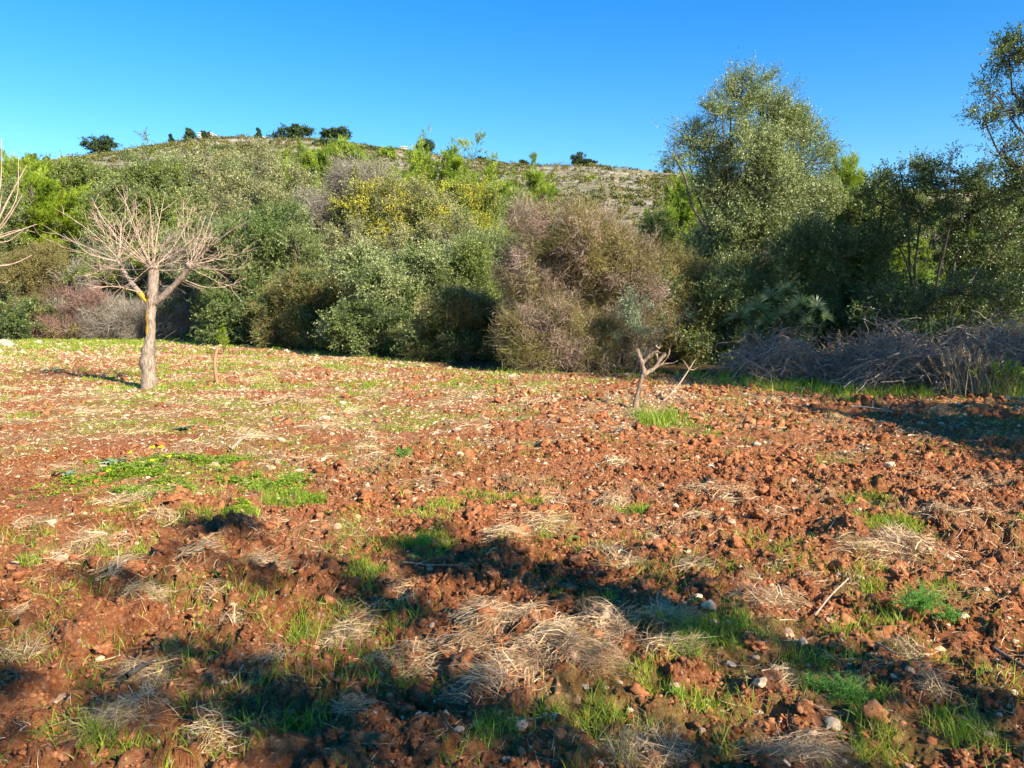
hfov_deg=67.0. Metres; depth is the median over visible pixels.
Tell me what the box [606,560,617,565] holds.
soil clod
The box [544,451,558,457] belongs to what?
soil clod
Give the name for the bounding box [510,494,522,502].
soil clod
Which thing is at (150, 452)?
soil clod
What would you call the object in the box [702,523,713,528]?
soil clod
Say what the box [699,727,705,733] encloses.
field stone
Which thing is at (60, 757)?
soil clod
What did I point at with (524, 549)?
soil clod
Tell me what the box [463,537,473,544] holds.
soil clod
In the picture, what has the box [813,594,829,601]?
soil clod
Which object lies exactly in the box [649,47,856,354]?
wild olive tree
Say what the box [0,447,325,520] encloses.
clover mat
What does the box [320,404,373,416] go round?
dry grass heap
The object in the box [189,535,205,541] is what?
soil clod
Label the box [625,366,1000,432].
long grass
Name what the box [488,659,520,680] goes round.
soil clod
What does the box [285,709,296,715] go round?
soil clod
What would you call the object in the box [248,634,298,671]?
dry grass tuft
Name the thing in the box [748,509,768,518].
soil clod
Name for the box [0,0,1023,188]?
sky
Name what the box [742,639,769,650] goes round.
soil clod
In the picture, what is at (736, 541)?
soil clod
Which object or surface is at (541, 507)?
soil clod
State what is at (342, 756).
soil clod
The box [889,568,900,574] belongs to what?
soil clod
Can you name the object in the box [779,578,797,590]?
soil clod
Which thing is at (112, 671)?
soil clod
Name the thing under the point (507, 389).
dry grass tuft
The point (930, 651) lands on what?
soil clod
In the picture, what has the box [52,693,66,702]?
field stone
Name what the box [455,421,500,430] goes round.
dry grass heap
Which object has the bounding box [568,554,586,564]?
soil clod
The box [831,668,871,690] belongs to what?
dry grass tuft
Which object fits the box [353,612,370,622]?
soil clod
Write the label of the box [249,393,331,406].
dry grass heap
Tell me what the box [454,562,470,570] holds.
soil clod
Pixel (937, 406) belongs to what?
dry grass tuft
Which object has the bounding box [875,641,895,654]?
fallen branch
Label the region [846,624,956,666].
dry grass heap
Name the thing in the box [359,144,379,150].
slope tree
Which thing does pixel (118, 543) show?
dry grass tuft
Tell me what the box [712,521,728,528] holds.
soil clod
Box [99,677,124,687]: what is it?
soil clod
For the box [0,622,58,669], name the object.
dry grass tuft
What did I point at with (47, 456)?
soil clod
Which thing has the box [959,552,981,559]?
soil clod
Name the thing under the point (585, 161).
crest tree
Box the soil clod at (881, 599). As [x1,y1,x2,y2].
[863,593,892,609]
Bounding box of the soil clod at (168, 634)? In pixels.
[157,631,177,643]
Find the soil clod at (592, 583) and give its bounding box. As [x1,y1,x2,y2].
[587,579,603,589]
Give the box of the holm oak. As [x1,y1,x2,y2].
[847,140,1023,331]
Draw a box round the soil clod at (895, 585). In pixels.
[892,582,900,590]
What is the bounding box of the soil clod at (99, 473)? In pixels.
[95,472,106,476]
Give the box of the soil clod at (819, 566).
[810,561,826,574]
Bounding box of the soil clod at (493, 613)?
[485,606,497,618]
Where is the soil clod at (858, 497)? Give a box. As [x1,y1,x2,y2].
[853,495,866,502]
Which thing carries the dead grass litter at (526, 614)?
on the ground at (300, 748)
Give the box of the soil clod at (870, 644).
[858,636,880,648]
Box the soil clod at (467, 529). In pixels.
[454,525,471,536]
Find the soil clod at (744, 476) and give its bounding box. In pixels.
[736,472,750,480]
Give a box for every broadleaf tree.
[0,146,86,216]
[22,153,126,253]
[328,165,461,318]
[826,162,933,305]
[847,185,978,341]
[953,179,1023,333]
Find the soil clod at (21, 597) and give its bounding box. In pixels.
[13,592,30,602]
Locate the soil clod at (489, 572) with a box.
[486,568,494,576]
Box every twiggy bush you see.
[480,176,619,369]
[483,292,642,372]
[565,195,684,369]
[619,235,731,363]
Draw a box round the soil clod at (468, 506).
[463,503,472,512]
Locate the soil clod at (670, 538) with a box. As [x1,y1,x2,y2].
[665,535,680,543]
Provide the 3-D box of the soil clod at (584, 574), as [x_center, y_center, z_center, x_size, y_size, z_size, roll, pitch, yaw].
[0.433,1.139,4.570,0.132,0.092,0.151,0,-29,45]
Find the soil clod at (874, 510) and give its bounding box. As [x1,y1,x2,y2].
[861,507,880,516]
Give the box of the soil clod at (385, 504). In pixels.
[381,501,389,508]
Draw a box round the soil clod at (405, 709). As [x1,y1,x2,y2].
[397,703,415,719]
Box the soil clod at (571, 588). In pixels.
[556,583,580,594]
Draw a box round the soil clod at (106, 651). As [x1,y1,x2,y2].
[92,640,113,657]
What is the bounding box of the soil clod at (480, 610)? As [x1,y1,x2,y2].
[474,606,492,619]
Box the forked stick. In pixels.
[663,360,695,400]
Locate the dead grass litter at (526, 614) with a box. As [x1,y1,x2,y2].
[0,502,1023,767]
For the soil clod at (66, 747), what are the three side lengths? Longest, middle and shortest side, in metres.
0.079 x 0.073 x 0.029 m
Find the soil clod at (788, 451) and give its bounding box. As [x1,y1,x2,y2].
[782,448,796,455]
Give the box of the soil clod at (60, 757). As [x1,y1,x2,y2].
[57,751,70,761]
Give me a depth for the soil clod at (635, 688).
3.10 m
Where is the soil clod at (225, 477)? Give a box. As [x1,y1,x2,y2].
[218,476,228,482]
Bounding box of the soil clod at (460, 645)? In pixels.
[449,630,472,648]
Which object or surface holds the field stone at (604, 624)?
on the ground at (300, 748)
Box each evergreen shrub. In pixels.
[134,213,261,339]
[172,190,328,344]
[189,284,287,345]
[242,256,353,349]
[304,293,420,356]
[390,272,511,361]
[426,228,502,352]
[635,199,688,267]
[671,261,788,364]
[752,200,918,366]
[843,256,1023,349]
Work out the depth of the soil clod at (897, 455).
7.89 m
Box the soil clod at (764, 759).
[756,750,790,767]
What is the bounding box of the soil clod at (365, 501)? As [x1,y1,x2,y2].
[359,499,370,504]
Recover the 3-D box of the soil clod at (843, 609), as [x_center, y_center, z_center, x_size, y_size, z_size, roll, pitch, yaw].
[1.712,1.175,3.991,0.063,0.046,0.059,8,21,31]
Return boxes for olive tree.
[0,168,41,306]
[0,215,87,288]
[68,213,159,297]
[70,127,208,293]
[110,137,289,286]
[118,221,195,316]
[190,134,322,290]
[229,211,343,344]
[281,146,406,253]
[303,210,395,342]
[379,197,482,342]
[440,212,535,347]
[477,194,518,300]
[485,185,529,244]
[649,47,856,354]
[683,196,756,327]
[768,95,850,262]
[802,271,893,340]
[903,197,1021,326]
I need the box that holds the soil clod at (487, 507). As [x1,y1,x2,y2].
[480,503,491,510]
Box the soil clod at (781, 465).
[773,461,786,470]
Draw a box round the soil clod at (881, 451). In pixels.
[875,449,884,453]
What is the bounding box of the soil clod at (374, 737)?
[361,731,391,745]
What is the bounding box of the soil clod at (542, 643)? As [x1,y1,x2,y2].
[535,640,547,646]
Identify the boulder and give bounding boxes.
[0,339,14,346]
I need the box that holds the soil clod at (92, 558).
[86,554,101,567]
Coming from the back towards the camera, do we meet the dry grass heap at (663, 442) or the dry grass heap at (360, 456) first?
the dry grass heap at (663, 442)
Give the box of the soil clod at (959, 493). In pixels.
[954,490,967,498]
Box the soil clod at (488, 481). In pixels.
[485,478,494,485]
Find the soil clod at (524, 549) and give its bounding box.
[516,542,532,554]
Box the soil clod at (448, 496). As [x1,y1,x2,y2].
[445,491,462,499]
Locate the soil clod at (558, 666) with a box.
[550,661,564,674]
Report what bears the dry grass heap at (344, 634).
on the ground at (300, 748)
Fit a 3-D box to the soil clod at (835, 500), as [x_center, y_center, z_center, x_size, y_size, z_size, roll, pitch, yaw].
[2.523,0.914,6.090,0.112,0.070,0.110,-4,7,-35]
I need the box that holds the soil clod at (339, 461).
[335,458,344,466]
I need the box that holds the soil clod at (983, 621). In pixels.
[977,616,989,627]
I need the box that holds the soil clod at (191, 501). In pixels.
[182,499,196,503]
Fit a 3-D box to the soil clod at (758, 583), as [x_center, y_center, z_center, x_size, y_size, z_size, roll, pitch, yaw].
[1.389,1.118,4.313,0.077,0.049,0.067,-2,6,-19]
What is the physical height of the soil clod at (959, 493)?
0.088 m
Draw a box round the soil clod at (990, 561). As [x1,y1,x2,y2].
[977,557,996,565]
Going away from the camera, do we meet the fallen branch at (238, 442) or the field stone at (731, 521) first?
the field stone at (731, 521)
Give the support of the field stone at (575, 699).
on the ground at (300, 748)
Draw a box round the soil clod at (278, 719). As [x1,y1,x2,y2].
[266,711,281,732]
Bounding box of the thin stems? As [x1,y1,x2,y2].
[908,314,984,346]
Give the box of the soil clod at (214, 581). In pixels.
[206,579,219,587]
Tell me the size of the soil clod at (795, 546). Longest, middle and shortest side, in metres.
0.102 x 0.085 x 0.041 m
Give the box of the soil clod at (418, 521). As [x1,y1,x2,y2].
[412,519,422,524]
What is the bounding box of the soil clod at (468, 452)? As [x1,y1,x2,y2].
[463,448,475,457]
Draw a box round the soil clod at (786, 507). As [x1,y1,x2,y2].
[781,506,790,511]
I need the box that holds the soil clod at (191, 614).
[187,612,208,617]
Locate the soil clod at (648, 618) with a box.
[640,613,653,625]
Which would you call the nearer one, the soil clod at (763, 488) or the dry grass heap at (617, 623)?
the dry grass heap at (617, 623)
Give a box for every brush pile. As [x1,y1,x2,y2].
[704,306,851,387]
[791,308,997,393]
[889,305,1023,394]
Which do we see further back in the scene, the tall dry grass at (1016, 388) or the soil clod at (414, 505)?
the tall dry grass at (1016, 388)
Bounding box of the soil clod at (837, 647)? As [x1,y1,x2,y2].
[827,640,841,651]
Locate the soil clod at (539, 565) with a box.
[533,562,542,572]
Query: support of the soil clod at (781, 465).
on the ground at (300, 748)
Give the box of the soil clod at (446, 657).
[436,646,450,663]
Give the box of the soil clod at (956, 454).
[952,452,960,456]
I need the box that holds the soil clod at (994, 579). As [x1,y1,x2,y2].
[980,575,1005,584]
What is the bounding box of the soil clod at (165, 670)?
[153,666,175,680]
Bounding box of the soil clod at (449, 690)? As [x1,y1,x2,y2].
[438,687,452,697]
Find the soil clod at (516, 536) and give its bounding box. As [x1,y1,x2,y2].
[512,531,523,540]
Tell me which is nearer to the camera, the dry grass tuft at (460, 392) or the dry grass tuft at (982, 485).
the dry grass tuft at (982, 485)
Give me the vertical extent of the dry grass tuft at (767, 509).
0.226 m
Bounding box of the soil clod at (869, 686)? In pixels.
[864,683,875,689]
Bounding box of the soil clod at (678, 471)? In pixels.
[675,469,689,474]
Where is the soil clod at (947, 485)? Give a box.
[940,482,951,489]
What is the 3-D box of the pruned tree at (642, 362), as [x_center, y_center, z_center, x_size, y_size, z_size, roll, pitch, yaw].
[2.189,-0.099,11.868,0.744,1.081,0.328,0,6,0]
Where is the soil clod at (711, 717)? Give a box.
[703,711,718,720]
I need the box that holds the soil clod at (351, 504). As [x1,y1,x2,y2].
[342,501,356,508]
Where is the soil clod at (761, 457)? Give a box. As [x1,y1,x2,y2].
[759,455,771,459]
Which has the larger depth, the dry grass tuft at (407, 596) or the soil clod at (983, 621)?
the dry grass tuft at (407, 596)
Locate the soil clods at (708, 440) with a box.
[0,348,1023,767]
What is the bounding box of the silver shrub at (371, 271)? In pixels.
[311,233,461,353]
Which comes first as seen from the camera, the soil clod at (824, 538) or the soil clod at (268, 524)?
the soil clod at (824, 538)
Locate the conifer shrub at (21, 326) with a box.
[0,281,49,339]
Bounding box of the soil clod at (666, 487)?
[662,483,672,490]
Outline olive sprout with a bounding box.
[607,280,702,373]
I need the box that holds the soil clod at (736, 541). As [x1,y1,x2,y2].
[728,533,743,547]
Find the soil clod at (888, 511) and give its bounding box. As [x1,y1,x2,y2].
[883,508,901,517]
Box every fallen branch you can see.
[123,656,162,678]
[228,432,253,451]
[403,561,452,564]
[813,578,847,616]
[851,400,910,418]
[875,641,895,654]
[992,646,1023,668]
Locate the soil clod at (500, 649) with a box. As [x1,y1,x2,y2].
[493,646,507,658]
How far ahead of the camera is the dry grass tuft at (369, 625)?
3.77 m
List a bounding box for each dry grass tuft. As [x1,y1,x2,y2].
[0,385,24,391]
[0,406,26,414]
[0,589,45,619]
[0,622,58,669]
[0,631,30,659]
[7,365,52,369]
[23,541,92,567]
[63,498,102,509]
[90,494,129,506]
[94,687,143,744]
[105,675,188,736]
[108,526,134,551]
[114,667,180,694]
[134,505,179,524]
[173,532,230,567]
[192,578,238,604]
[194,408,223,417]
[211,600,253,625]
[225,376,269,382]
[227,427,253,432]
[230,386,259,392]
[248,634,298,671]
[299,419,340,430]
[318,684,387,722]
[329,602,393,633]
[337,593,373,613]
[343,440,387,452]
[356,424,380,436]
[359,581,431,613]
[364,433,404,442]
[371,569,416,597]
[406,465,446,475]
[437,388,480,397]
[439,622,504,657]
[501,576,538,592]
[502,384,550,391]
[533,489,568,505]
[611,421,639,435]
[637,406,668,412]
[651,384,691,390]
[667,501,734,522]
[669,601,705,617]
[670,476,720,495]
[684,474,736,492]
[735,470,767,485]
[738,562,766,582]
[753,502,790,519]
[763,554,794,570]
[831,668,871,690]
[890,430,950,440]
[892,425,922,433]
[894,660,966,705]
[929,403,952,411]
[951,475,1006,492]
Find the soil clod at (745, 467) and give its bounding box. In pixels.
[738,464,752,472]
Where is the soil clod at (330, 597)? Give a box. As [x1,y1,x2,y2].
[321,593,339,604]
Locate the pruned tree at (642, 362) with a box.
[632,342,677,407]
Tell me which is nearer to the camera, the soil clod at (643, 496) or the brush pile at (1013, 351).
the soil clod at (643, 496)
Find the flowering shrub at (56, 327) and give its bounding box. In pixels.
[28,276,117,339]
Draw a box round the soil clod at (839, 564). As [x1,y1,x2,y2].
[827,559,846,570]
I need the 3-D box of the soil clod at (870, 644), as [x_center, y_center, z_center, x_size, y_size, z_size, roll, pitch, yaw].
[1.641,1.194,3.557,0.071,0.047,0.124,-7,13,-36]
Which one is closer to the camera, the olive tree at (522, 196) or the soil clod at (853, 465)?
the soil clod at (853, 465)
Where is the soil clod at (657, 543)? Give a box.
[651,539,666,548]
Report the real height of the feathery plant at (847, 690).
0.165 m
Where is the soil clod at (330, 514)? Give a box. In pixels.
[323,512,339,518]
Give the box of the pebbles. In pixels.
[0,339,1023,767]
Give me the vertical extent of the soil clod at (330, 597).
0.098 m
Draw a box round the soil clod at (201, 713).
[194,706,210,721]
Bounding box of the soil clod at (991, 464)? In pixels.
[986,462,1000,469]
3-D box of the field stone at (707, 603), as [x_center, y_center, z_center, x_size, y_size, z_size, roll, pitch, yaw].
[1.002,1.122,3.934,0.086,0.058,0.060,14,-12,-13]
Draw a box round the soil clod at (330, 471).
[324,468,337,474]
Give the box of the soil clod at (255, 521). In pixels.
[251,518,260,524]
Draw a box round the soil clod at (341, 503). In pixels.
[337,501,348,506]
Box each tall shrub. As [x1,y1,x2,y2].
[0,234,73,333]
[39,240,147,334]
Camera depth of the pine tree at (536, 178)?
44.86 m
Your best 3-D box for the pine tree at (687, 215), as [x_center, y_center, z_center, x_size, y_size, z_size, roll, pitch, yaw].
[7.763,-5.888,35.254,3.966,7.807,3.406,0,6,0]
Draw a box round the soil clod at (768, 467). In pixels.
[759,465,772,469]
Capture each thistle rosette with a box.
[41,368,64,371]
[56,470,77,475]
[99,458,127,464]
[174,425,196,429]
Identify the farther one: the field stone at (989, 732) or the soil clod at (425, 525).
the soil clod at (425, 525)
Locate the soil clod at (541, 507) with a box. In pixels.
[531,504,547,512]
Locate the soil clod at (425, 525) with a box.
[418,522,430,530]
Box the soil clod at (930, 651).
[915,645,941,658]
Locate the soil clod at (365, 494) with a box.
[358,491,372,499]
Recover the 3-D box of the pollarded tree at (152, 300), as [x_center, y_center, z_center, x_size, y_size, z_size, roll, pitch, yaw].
[-6.915,-1.859,14.573,4.629,4.038,2.650,0,6,0]
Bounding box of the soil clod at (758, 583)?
[754,580,765,587]
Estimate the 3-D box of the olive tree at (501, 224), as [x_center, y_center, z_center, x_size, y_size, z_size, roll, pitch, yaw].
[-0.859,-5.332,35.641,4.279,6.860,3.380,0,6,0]
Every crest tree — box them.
[168,133,174,141]
[180,128,199,140]
[200,130,211,137]
[254,127,262,137]
[414,138,435,152]
[519,159,528,164]
[570,152,586,164]
[580,158,597,164]
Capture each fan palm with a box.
[720,278,800,372]
[775,293,837,369]
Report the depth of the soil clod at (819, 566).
4.51 m
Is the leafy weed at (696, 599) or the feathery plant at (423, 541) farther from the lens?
the feathery plant at (423, 541)
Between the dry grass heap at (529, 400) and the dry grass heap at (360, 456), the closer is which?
the dry grass heap at (360, 456)
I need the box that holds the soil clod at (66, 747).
[57,739,75,755]
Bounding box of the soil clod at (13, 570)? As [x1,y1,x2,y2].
[5,566,32,577]
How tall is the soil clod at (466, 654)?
0.112 m
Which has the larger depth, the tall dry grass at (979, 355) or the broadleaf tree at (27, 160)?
the broadleaf tree at (27, 160)
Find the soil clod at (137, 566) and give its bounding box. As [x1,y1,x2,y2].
[117,558,145,573]
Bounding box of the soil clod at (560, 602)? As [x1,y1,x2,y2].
[550,592,573,607]
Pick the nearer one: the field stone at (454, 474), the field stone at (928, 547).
the field stone at (928, 547)
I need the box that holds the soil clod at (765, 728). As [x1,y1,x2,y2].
[760,721,770,731]
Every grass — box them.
[0,336,918,391]
[0,362,1023,500]
[0,482,1023,767]
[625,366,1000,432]
[905,337,1013,395]
[943,358,1022,392]
[969,357,1023,398]
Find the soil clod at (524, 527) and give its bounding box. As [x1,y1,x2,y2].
[514,522,530,533]
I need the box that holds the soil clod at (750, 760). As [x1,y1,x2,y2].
[748,757,757,763]
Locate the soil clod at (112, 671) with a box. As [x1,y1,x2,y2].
[104,666,126,678]
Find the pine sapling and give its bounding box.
[216,323,231,353]
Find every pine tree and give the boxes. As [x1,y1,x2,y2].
[1,172,98,271]
[269,139,339,207]
[309,133,374,187]
[390,145,438,184]
[391,127,532,215]
[501,150,561,249]
[641,169,706,269]
[821,146,871,348]
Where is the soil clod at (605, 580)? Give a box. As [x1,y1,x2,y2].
[599,577,615,583]
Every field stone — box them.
[46,519,56,526]
[52,554,68,560]
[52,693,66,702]
[95,655,104,660]
[277,437,285,441]
[319,415,330,418]
[332,523,341,528]
[426,565,432,569]
[452,471,462,476]
[454,726,463,732]
[515,719,527,730]
[566,646,579,660]
[574,695,580,703]
[582,684,588,689]
[595,621,607,628]
[598,605,611,619]
[624,725,636,738]
[692,593,702,597]
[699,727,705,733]
[700,599,716,610]
[709,618,719,624]
[724,660,736,667]
[727,518,735,523]
[736,741,747,748]
[751,655,759,659]
[752,677,766,687]
[784,627,794,639]
[797,637,807,644]
[824,716,843,729]
[825,617,833,622]
[884,461,895,466]
[903,763,913,767]
[905,666,914,673]
[917,545,932,552]
[933,645,945,652]
[957,613,969,618]
[984,731,996,738]
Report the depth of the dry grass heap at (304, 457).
7.88 m
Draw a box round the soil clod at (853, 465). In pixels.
[849,463,858,467]
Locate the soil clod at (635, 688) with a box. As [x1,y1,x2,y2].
[628,680,650,697]
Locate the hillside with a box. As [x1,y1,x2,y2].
[3,137,981,263]
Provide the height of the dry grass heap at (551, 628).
0.310 m
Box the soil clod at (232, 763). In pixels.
[227,761,237,767]
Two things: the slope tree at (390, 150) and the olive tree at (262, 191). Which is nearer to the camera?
the olive tree at (262, 191)
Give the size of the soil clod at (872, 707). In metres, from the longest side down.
0.132 x 0.121 x 0.078 m
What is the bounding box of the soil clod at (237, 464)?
[231,460,248,467]
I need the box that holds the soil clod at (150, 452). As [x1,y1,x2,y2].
[140,450,154,455]
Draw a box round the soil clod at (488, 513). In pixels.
[482,511,493,517]
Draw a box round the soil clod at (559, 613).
[550,607,564,617]
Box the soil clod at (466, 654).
[446,647,474,679]
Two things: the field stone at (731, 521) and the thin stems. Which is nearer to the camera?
the field stone at (731, 521)
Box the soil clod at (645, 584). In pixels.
[639,578,650,589]
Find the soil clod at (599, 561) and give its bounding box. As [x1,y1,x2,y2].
[597,559,607,564]
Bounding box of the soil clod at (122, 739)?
[110,722,141,744]
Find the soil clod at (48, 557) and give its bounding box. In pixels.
[39,553,52,562]
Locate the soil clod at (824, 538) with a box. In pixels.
[818,536,830,541]
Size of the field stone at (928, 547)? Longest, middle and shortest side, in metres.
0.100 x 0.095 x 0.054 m
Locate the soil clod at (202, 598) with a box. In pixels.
[196,595,207,605]
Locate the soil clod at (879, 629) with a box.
[869,625,891,638]
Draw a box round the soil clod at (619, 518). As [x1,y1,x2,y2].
[615,515,625,523]
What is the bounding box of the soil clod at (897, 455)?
[892,452,905,459]
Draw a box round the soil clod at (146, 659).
[138,655,152,665]
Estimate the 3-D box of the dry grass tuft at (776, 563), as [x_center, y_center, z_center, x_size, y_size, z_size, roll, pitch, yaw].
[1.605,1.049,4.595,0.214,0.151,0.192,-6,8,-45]
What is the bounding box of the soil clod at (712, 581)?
[700,577,717,587]
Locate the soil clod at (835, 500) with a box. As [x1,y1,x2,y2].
[826,497,841,504]
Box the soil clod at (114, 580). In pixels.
[108,574,126,587]
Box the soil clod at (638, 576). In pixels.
[636,574,643,579]
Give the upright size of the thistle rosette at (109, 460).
0.050 m
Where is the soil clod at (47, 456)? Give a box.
[44,455,56,458]
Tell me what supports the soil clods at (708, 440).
on the ground at (300, 748)
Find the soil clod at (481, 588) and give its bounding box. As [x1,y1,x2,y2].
[475,584,484,592]
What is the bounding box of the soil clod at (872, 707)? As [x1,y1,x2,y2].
[860,699,889,724]
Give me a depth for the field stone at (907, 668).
3.20 m
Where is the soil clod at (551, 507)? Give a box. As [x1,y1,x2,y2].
[546,504,556,513]
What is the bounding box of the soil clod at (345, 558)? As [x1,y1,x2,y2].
[341,553,359,562]
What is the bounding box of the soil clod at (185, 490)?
[173,485,188,493]
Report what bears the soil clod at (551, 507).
on the ground at (300, 748)
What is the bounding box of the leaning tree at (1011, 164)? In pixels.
[951,21,1023,215]
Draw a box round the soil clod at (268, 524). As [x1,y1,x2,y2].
[264,519,277,529]
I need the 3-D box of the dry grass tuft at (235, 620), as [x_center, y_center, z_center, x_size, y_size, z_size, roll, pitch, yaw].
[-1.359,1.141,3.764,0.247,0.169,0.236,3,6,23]
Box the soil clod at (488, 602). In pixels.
[481,598,494,606]
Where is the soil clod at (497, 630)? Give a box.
[494,626,508,634]
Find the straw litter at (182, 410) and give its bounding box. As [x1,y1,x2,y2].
[0,352,1023,767]
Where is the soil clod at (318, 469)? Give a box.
[313,466,326,473]
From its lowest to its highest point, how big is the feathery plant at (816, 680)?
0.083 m
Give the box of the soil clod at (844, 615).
[838,612,856,626]
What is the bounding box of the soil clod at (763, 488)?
[757,483,768,493]
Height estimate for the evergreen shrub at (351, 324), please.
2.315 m
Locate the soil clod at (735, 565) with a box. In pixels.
[734,563,747,568]
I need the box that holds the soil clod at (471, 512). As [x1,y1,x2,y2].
[464,504,480,518]
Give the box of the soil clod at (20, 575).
[7,569,31,584]
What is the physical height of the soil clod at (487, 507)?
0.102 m
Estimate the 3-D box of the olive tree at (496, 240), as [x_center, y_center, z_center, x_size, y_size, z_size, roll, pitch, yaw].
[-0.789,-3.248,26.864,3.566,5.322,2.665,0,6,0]
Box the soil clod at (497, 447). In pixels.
[491,443,505,450]
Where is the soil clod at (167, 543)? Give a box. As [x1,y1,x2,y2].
[153,537,176,552]
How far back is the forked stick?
12.80 m
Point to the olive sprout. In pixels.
(629, 307)
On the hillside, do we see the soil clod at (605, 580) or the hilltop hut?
the hilltop hut
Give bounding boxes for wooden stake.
[201,347,218,382]
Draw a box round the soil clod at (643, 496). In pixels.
[633,491,648,501]
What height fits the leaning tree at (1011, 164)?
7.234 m
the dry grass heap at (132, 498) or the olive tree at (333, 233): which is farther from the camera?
the olive tree at (333, 233)
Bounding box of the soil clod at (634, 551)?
[623,547,643,558]
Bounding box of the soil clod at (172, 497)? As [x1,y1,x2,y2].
[160,493,183,503]
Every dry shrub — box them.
[71,291,145,339]
[123,307,203,338]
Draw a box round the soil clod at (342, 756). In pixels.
[323,746,361,767]
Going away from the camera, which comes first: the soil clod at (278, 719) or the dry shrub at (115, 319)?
the soil clod at (278, 719)
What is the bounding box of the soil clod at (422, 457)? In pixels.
[418,454,427,461]
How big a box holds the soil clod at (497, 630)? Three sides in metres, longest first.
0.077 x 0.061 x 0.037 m
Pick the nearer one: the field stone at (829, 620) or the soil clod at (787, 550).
the field stone at (829, 620)
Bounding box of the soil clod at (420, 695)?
[408,685,432,710]
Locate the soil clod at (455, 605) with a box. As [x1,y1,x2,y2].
[451,602,464,610]
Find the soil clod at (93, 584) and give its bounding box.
[87,582,102,587]
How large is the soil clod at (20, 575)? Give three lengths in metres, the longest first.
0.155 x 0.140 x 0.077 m
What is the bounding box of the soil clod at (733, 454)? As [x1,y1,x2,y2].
[729,450,739,459]
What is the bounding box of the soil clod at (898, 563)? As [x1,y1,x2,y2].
[894,559,910,570]
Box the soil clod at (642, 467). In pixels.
[637,462,646,472]
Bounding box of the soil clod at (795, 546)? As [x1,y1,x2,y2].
[786,543,799,549]
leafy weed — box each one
[469,720,484,728]
[666,685,687,696]
[689,597,702,602]
[733,739,747,748]
[959,718,975,728]
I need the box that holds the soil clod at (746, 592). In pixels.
[740,587,763,603]
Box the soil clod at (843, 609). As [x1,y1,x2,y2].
[838,607,849,612]
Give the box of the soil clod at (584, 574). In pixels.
[575,567,592,581]
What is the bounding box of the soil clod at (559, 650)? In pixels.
[551,645,566,662]
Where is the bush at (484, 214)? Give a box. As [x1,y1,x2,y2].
[394,171,515,298]
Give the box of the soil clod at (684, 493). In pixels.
[680,490,692,497]
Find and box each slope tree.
[211,145,233,149]
[312,138,337,145]
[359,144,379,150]
[376,145,397,158]
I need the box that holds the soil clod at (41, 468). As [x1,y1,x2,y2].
[27,467,47,471]
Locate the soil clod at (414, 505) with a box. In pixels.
[411,502,422,509]
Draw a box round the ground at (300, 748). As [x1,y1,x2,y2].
[0,256,1023,767]
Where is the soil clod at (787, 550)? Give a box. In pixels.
[776,547,794,552]
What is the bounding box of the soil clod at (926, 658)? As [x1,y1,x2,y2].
[921,655,933,665]
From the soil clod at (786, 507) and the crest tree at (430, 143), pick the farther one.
the crest tree at (430, 143)
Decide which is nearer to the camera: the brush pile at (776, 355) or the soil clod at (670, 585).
the soil clod at (670, 585)
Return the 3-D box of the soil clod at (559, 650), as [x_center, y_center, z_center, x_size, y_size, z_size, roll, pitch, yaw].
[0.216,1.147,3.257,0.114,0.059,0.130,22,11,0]
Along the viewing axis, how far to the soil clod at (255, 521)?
5.23 m
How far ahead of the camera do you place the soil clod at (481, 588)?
4.24 m
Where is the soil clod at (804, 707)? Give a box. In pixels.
[795,700,814,715]
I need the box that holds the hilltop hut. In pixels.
[197,132,216,137]
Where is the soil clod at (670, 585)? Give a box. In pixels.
[661,583,676,589]
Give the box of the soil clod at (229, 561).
[214,557,239,573]
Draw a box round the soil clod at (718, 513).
[712,510,731,519]
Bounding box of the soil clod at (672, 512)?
[669,511,683,515]
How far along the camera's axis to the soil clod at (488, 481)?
6.81 m
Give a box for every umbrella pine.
[78,134,119,152]
[266,130,312,138]
[276,122,316,136]
[318,125,352,139]
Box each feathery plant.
[394,446,413,455]
[411,531,435,547]
[791,669,840,693]
[814,669,885,708]
[886,578,959,617]
[933,601,969,623]
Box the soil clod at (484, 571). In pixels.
[481,564,499,575]
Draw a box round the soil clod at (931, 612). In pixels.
[917,603,939,619]
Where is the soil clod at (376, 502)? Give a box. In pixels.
[373,499,381,505]
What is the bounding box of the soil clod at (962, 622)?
[956,617,966,624]
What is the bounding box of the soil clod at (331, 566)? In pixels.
[324,559,339,575]
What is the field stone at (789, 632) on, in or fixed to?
on the ground at (300, 748)
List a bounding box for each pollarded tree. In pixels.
[0,138,36,266]
[33,182,258,388]
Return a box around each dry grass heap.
[10,513,65,529]
[46,678,168,758]
[60,524,120,553]
[63,403,122,415]
[89,545,160,580]
[96,646,182,691]
[101,480,190,506]
[103,425,168,436]
[110,573,186,602]
[135,502,183,527]
[140,698,287,764]
[219,427,282,442]
[235,542,302,572]
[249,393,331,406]
[290,449,341,463]
[314,607,379,656]
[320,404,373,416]
[347,448,393,461]
[354,644,415,683]
[384,618,484,683]
[399,473,452,490]
[428,636,540,712]
[442,589,562,641]
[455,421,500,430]
[462,598,657,684]
[477,516,540,542]
[480,507,579,534]
[509,397,553,406]
[531,434,580,443]
[568,593,659,636]
[582,536,654,568]
[585,490,633,510]
[593,454,636,467]
[594,696,702,767]
[602,588,708,633]
[632,617,716,660]
[634,435,674,445]
[639,516,684,540]
[658,548,722,575]
[705,481,773,507]
[723,575,814,614]
[723,720,876,767]
[745,654,818,688]
[756,408,810,417]
[789,552,861,591]
[828,517,958,569]
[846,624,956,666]
[881,523,933,545]
[912,497,995,522]
[967,502,1015,516]
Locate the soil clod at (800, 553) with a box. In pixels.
[795,551,810,556]
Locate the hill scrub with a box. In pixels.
[2,133,990,239]

